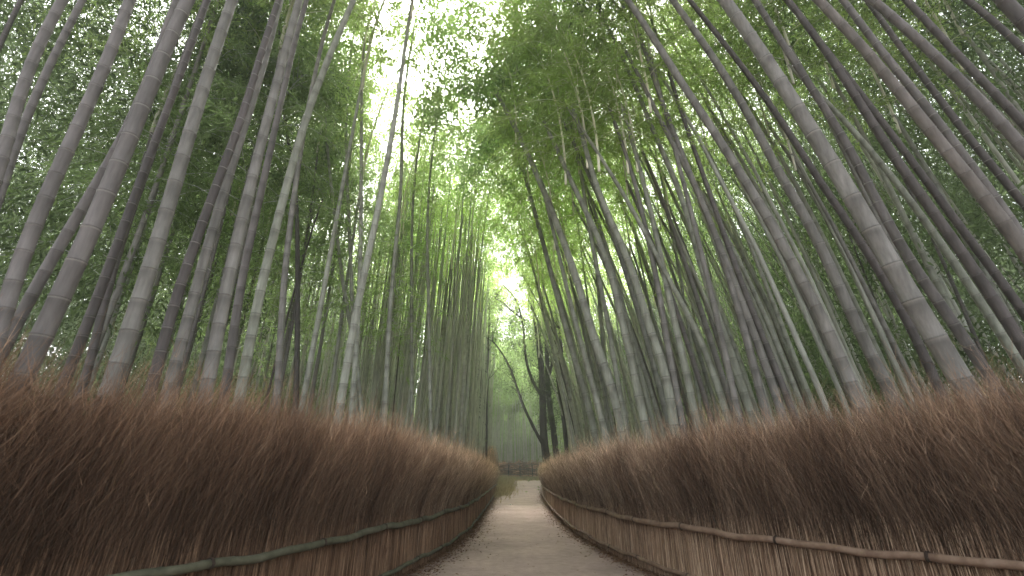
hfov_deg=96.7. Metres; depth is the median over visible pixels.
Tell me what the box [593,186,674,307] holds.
bamboo
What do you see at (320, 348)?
bamboo
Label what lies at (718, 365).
bamboo
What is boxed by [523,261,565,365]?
bamboo
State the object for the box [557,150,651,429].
bamboo
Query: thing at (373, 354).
bamboo
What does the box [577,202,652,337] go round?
bamboo
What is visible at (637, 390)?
bamboo
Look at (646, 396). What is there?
bamboo
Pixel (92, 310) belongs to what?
bamboo
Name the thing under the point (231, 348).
bamboo
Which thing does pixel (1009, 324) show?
bamboo
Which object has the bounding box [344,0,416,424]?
bamboo
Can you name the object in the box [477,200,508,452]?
bamboo
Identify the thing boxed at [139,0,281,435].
bamboo
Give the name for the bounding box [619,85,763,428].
bamboo
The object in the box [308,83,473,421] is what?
bamboo
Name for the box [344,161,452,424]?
bamboo
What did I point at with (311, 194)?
bamboo
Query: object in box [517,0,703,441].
bamboo
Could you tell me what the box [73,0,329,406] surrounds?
bamboo
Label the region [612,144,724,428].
bamboo
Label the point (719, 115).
bamboo
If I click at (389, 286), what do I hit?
bamboo
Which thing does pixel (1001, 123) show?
bamboo
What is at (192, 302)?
bamboo
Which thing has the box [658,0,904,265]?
bamboo
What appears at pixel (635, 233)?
bamboo
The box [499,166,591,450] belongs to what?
bamboo
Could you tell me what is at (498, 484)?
grass
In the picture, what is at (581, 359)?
bamboo
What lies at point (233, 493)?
brushwood fence
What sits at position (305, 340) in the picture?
bamboo
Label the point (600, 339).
bamboo
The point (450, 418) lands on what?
bamboo
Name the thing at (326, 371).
bamboo
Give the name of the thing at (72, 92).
distant foliage
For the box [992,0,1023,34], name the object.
bamboo
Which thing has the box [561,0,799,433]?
bamboo
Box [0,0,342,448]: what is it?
bamboo
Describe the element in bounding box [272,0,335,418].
bamboo
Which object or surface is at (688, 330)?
bamboo
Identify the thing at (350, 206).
bamboo
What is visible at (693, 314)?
bamboo
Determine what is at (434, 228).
bamboo
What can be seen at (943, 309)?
bamboo
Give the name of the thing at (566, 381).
bamboo
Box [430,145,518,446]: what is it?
bamboo
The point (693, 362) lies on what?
bamboo
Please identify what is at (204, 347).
bamboo
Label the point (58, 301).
bamboo
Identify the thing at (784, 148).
bamboo
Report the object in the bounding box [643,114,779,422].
bamboo
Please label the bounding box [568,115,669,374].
bamboo
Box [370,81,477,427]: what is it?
bamboo
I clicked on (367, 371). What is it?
bamboo
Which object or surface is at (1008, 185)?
bamboo
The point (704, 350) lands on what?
bamboo
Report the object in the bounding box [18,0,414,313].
bamboo
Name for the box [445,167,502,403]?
bamboo
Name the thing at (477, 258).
bamboo
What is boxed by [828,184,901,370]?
bamboo
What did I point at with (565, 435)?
broadleaf tree
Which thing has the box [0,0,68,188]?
bamboo
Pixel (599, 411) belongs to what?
bamboo
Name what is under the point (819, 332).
bamboo
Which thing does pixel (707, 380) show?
bamboo
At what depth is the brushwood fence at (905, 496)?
4.65 m
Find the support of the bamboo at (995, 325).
on the ground
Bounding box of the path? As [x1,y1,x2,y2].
[407,480,652,575]
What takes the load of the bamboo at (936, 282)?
on the ground
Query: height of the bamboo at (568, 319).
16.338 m
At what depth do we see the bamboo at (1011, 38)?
5.92 m
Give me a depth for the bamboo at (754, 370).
8.70 m
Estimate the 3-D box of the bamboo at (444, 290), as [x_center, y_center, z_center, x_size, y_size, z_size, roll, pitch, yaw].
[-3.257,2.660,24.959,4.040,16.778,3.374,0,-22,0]
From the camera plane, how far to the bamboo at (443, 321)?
18.23 m
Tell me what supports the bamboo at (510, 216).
on the ground
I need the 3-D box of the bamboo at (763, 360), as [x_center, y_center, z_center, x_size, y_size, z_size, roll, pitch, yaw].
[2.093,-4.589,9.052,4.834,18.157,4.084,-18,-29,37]
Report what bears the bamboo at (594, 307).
on the ground
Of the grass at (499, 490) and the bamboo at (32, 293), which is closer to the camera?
the bamboo at (32, 293)
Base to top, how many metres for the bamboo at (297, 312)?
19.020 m
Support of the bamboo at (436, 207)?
on the ground
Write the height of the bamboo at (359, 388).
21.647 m
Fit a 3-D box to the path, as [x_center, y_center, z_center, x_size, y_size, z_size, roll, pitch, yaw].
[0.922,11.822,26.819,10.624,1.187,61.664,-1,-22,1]
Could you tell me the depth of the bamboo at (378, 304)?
23.80 m
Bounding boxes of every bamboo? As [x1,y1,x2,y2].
[0,0,23,51]
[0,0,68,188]
[0,0,86,210]
[0,0,136,368]
[0,0,178,368]
[0,0,195,414]
[0,0,319,344]
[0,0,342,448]
[2,1,316,409]
[6,0,307,406]
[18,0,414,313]
[51,0,210,415]
[57,113,301,393]
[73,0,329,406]
[89,53,347,401]
[95,0,238,429]
[112,41,373,376]
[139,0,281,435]
[147,0,283,451]
[163,25,400,414]
[167,0,364,421]
[186,1,386,412]
[192,0,417,392]
[194,0,302,427]
[219,0,421,417]
[224,17,360,335]
[231,0,356,413]
[236,0,474,429]
[243,126,363,409]
[251,124,343,410]
[255,0,458,418]
[258,90,379,412]
[259,199,322,426]
[267,5,315,419]
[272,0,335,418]
[290,84,405,372]
[291,125,399,413]
[306,10,429,417]
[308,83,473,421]
[318,73,417,422]
[324,11,374,430]
[333,0,468,430]
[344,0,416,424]
[344,9,394,431]
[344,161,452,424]
[348,191,394,271]
[354,93,443,409]
[355,178,418,364]
[356,160,424,410]
[359,86,430,360]
[364,129,471,335]
[365,190,388,426]
[367,95,464,402]
[367,129,438,400]
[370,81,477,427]
[372,173,457,285]
[373,122,445,424]
[376,166,460,425]
[381,0,447,430]
[386,138,461,376]
[391,283,406,423]
[396,4,461,439]
[402,196,461,304]
[403,118,473,374]
[404,186,479,436]
[409,143,502,445]
[413,178,457,331]
[417,0,486,443]
[418,107,500,445]
[418,118,473,430]
[418,145,509,436]
[426,224,460,440]
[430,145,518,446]
[430,172,508,447]
[432,226,475,393]
[434,0,626,442]
[434,124,505,445]
[436,229,487,404]
[437,155,494,446]
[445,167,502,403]
[446,163,511,450]
[452,47,599,449]
[452,197,522,449]
[454,0,655,448]
[457,172,509,450]
[460,60,628,444]
[469,155,588,452]
[471,119,576,450]
[472,237,509,330]
[476,254,517,447]
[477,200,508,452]
[480,0,732,432]
[480,270,508,354]
[481,191,577,450]
[482,259,513,457]
[483,255,521,404]
[484,0,679,447]
[484,316,505,378]
[486,0,635,447]
[486,153,538,270]
[487,190,585,449]
[487,272,513,451]
[487,285,516,420]
[487,287,510,362]
[487,290,515,361]
[493,0,670,437]
[495,174,579,452]
[495,200,582,445]
[497,138,599,395]
[497,152,585,357]
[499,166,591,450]
[500,16,659,442]
[500,226,572,456]
[500,267,571,456]
[502,0,758,432]
[503,151,613,445]
[505,142,617,443]
[511,67,667,443]
[515,0,788,429]
[516,173,606,413]
[516,223,584,425]
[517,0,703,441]
[518,243,570,354]
[518,260,567,349]
[522,0,732,443]
[522,202,587,390]
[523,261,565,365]
[526,173,604,417]
[526,201,594,416]
[527,170,589,447]
[530,235,599,395]
[531,130,611,443]
[531,224,589,352]
[532,0,774,438]
[539,168,641,445]
[548,121,658,436]
[554,161,618,322]
[555,1,737,431]
[555,46,715,434]
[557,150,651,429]
[558,155,665,429]
[559,154,616,246]
[560,186,622,435]
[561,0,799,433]
[561,276,616,433]
[562,199,628,378]
[564,155,611,438]
[567,0,743,430]
[567,146,626,248]
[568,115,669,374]
[568,200,624,406]
[568,238,611,415]
[569,0,873,447]
[569,240,631,433]
[572,251,636,443]
[573,0,1023,359]
[577,189,648,439]
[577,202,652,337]
[585,80,722,433]
[586,129,689,437]
[587,234,627,416]
[588,0,857,419]
[591,50,750,442]
[592,190,663,419]
[593,123,693,431]
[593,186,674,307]
[594,2,809,429]
[594,126,684,384]
[594,132,669,443]
[595,126,709,424]
[596,109,690,414]
[597,178,696,403]
[598,205,659,435]
[599,245,633,437]
[599,331,617,440]
[600,95,748,423]
[601,171,718,430]
[605,198,650,400]
[608,52,704,428]
[609,159,661,412]
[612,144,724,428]
[614,1,793,252]
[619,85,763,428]
[622,8,822,432]
[629,89,812,417]
[633,145,710,408]
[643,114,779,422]
[647,0,912,419]
[647,110,728,382]
[651,38,770,173]
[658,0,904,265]
[662,0,928,410]
[662,0,1023,380]
[665,128,814,425]
[669,0,906,414]
[672,0,914,418]
[682,0,1023,321]
[687,0,955,414]
[698,77,856,420]
[716,0,994,420]
[722,0,996,404]
[751,0,1019,419]
[763,0,1011,314]
[812,0,1023,264]
[827,0,1023,115]
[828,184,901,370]
[832,0,1023,134]
[838,0,1023,235]
[863,0,1023,210]
[865,0,1023,159]
[901,0,1023,131]
[902,178,987,362]
[961,0,1023,55]
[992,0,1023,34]
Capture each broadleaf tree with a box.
[482,227,562,461]
[533,288,564,457]
[537,299,568,456]
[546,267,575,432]
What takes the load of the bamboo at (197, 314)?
on the ground
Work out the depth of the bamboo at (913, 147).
9.19 m
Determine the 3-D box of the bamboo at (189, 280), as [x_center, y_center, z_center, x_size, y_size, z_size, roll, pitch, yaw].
[-8.900,-2.926,13.376,5.190,17.881,5.170,-16,-27,34]
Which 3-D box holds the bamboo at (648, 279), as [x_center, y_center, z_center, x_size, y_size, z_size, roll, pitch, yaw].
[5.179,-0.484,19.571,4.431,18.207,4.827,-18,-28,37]
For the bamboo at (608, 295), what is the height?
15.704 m
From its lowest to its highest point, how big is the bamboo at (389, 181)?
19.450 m
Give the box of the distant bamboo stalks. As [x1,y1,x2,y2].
[0,0,1023,473]
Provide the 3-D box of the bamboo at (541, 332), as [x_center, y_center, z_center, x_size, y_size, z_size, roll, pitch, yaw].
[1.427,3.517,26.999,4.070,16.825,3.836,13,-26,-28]
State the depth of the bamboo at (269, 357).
14.81 m
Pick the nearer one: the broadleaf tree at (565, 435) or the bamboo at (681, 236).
the bamboo at (681, 236)
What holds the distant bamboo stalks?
on the ground
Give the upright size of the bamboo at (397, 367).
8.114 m
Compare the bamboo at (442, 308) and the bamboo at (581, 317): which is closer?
the bamboo at (581, 317)
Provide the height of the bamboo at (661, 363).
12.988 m
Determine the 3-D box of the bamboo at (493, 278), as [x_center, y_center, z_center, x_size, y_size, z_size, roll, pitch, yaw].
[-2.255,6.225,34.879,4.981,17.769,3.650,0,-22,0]
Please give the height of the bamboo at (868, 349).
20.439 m
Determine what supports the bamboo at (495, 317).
on the ground
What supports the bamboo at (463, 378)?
on the ground
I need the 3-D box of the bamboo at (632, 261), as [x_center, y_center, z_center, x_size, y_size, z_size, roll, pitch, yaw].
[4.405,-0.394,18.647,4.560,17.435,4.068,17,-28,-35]
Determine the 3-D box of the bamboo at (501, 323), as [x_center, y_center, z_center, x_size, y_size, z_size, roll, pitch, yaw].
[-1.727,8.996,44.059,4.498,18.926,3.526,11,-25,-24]
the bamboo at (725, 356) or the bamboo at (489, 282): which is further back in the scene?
the bamboo at (489, 282)
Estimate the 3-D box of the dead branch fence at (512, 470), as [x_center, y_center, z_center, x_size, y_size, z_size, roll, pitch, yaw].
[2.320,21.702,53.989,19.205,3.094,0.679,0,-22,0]
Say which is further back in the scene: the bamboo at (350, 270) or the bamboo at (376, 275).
the bamboo at (376, 275)
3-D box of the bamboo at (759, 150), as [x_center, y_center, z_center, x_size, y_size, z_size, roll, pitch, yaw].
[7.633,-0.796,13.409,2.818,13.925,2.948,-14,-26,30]
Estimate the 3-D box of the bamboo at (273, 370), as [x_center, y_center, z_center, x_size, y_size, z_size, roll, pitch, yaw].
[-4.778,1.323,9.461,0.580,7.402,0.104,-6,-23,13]
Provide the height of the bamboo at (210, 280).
16.159 m
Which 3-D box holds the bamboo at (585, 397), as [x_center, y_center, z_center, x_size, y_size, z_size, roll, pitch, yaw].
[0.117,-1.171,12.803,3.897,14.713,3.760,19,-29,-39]
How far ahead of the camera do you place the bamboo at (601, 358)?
11.03 m
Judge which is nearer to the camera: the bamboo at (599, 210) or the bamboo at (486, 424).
the bamboo at (599, 210)
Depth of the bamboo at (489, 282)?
25.59 m
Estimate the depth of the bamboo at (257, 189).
14.01 m
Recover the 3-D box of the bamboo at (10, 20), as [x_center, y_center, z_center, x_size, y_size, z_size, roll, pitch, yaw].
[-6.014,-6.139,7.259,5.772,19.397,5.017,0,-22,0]
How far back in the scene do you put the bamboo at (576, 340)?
24.63 m
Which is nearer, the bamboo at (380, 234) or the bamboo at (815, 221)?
the bamboo at (815, 221)
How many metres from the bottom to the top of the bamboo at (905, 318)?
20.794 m
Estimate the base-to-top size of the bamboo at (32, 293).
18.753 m
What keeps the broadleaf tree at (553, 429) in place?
on the ground
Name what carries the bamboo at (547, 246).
on the ground
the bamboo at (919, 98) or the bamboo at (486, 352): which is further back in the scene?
the bamboo at (486, 352)
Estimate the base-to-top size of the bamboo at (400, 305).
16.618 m
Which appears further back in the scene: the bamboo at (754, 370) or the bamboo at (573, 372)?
the bamboo at (573, 372)
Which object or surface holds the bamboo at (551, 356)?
on the ground
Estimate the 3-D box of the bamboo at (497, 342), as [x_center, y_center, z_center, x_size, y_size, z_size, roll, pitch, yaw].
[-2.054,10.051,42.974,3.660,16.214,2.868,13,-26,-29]
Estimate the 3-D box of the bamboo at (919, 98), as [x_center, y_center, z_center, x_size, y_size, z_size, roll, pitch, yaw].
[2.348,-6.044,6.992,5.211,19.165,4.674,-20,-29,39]
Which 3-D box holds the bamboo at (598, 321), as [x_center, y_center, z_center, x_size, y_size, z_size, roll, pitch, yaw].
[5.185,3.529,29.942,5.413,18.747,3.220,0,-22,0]
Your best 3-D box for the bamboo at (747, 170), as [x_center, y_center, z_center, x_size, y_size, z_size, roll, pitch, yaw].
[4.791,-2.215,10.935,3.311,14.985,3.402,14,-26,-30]
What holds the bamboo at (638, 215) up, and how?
on the ground
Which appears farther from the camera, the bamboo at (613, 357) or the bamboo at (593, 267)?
the bamboo at (593, 267)
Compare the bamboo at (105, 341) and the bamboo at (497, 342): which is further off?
the bamboo at (497, 342)
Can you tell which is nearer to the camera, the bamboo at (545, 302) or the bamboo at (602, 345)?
the bamboo at (602, 345)
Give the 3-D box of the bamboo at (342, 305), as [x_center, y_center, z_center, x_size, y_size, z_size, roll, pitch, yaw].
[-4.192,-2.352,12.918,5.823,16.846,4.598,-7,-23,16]
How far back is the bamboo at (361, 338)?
21.25 m
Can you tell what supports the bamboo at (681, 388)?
on the ground
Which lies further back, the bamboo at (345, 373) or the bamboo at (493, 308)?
the bamboo at (493, 308)
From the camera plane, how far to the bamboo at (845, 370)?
5.71 m
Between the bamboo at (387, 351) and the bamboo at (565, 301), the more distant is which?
the bamboo at (565, 301)
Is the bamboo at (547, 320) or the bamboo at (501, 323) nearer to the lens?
the bamboo at (547, 320)
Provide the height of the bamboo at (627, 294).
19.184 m
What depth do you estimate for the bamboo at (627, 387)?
16.57 m
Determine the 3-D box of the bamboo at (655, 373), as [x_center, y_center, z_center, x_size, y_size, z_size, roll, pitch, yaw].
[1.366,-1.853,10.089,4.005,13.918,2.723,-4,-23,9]
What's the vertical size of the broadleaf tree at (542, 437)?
21.175 m
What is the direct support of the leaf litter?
on the ground
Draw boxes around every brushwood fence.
[0,296,500,575]
[534,334,1023,575]
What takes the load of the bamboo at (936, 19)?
on the ground
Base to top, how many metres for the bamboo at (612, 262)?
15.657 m
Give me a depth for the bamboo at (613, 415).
23.13 m
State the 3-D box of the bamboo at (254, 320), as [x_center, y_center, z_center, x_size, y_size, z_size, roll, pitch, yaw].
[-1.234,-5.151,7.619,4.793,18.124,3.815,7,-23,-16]
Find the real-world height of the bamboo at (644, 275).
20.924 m
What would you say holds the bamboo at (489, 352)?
on the ground
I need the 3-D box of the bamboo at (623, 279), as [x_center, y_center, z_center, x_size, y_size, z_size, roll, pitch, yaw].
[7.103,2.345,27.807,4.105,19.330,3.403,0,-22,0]
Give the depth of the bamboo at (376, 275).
24.95 m
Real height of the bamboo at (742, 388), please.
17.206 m
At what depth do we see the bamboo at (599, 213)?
15.60 m
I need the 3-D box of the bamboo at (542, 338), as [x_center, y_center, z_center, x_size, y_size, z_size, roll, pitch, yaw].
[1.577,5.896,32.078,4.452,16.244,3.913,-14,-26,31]
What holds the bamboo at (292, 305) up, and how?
on the ground
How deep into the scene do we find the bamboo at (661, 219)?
13.71 m
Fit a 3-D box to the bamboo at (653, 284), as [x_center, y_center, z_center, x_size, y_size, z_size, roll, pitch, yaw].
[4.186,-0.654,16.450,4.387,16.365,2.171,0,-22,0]
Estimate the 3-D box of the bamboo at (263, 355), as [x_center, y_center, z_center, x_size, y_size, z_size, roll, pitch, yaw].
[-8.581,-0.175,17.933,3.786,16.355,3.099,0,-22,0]
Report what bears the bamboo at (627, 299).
on the ground
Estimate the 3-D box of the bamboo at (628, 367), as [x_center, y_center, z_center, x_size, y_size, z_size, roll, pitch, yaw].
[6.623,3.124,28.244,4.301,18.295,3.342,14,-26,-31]
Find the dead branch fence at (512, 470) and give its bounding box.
[498,457,541,476]
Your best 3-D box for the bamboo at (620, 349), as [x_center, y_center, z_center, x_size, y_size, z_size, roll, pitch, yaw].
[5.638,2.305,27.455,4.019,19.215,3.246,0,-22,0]
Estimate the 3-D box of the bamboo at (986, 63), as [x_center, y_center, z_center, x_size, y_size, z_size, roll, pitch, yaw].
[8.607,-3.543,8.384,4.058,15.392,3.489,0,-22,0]
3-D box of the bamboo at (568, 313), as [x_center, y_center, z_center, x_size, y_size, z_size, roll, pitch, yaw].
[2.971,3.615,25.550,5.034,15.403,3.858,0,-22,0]
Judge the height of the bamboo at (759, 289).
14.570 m
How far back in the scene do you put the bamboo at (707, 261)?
19.48 m
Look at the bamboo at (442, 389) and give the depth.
18.35 m
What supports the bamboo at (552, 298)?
on the ground
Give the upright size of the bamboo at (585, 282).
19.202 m
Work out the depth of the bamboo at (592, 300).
29.91 m
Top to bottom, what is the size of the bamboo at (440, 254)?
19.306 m
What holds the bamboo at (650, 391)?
on the ground
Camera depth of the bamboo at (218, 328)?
4.65 m
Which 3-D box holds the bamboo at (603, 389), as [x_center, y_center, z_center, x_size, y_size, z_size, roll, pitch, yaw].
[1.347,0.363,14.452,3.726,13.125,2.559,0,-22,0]
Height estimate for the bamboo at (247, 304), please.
15.951 m
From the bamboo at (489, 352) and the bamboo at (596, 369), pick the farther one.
the bamboo at (489, 352)
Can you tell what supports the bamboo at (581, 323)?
on the ground
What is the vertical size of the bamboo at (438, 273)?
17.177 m
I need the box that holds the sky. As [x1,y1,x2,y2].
[0,0,1023,404]
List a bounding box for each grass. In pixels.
[493,474,518,502]
[495,478,515,494]
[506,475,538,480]
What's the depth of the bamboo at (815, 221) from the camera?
10.28 m
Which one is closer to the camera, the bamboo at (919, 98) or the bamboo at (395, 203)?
the bamboo at (919, 98)
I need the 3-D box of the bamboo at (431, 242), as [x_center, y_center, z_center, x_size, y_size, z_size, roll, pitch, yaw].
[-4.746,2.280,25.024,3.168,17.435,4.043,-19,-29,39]
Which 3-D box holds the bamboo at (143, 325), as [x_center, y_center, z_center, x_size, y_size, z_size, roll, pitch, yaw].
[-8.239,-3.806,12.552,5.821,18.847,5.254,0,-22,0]
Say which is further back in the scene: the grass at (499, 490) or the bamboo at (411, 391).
the grass at (499, 490)
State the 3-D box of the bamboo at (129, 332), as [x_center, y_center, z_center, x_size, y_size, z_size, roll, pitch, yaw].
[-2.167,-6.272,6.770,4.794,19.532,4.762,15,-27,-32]
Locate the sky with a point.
(382, 16)
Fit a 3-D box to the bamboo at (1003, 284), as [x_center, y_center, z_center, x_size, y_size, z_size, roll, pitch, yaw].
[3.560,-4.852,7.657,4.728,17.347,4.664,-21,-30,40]
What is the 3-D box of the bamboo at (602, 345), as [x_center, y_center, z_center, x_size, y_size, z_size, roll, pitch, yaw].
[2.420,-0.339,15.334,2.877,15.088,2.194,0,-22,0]
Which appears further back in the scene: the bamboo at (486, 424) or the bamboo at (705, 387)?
the bamboo at (486, 424)
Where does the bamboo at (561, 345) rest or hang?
on the ground
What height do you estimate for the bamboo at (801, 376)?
13.475 m
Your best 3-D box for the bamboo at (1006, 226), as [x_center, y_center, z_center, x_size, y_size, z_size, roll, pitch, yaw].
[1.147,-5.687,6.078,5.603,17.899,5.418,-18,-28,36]
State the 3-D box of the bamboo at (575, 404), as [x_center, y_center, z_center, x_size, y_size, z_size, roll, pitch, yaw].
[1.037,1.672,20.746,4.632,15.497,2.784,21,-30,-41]
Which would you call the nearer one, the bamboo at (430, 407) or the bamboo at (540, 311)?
the bamboo at (430, 407)
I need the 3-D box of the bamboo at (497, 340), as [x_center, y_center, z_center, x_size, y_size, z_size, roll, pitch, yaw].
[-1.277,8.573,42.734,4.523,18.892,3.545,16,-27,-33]
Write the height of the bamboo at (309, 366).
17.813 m
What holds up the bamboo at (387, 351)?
on the ground
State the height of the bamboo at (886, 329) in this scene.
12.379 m
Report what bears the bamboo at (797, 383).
on the ground
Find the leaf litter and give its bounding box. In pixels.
[399,489,664,575]
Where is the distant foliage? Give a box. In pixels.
[0,0,1023,492]
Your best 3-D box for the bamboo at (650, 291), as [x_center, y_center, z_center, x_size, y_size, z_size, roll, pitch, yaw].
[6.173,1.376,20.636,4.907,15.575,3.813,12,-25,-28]
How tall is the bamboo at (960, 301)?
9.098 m
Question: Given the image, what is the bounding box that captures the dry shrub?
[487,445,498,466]
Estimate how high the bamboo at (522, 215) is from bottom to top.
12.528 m
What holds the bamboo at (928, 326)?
on the ground
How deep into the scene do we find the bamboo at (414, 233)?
24.51 m
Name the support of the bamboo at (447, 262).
on the ground
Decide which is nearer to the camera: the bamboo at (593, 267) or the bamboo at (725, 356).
the bamboo at (725, 356)
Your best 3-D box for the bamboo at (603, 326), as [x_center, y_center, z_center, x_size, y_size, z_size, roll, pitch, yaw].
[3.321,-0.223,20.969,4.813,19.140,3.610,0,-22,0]
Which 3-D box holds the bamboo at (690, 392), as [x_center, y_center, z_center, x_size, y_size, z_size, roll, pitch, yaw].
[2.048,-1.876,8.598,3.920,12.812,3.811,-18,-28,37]
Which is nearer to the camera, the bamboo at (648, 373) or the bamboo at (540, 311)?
the bamboo at (648, 373)
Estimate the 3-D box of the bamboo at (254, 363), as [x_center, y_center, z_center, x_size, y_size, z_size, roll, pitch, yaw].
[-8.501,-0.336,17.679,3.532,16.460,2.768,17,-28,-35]
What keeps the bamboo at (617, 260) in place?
on the ground
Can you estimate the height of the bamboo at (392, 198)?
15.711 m
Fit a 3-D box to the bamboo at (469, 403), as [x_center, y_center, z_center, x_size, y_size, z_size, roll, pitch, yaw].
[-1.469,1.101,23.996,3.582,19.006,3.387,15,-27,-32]
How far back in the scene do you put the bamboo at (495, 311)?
40.58 m
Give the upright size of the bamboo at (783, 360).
12.596 m
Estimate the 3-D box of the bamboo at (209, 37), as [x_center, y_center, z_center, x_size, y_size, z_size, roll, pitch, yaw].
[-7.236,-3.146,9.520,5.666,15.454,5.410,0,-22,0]
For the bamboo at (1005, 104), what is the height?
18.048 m
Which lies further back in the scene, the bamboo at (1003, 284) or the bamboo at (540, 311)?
the bamboo at (540, 311)
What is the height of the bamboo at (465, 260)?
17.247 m
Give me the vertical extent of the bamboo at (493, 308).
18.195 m
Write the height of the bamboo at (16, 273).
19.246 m
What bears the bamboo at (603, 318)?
on the ground
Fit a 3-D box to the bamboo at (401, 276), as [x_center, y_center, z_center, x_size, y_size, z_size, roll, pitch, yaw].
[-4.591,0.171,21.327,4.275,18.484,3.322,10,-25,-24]
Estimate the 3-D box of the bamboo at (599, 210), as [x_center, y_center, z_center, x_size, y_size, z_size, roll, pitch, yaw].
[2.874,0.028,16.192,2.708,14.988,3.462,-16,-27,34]
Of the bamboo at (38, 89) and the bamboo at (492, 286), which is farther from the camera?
the bamboo at (492, 286)
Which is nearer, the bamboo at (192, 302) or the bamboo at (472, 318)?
the bamboo at (192, 302)
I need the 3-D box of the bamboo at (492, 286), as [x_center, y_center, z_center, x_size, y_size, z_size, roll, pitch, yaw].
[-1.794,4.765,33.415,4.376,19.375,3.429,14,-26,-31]

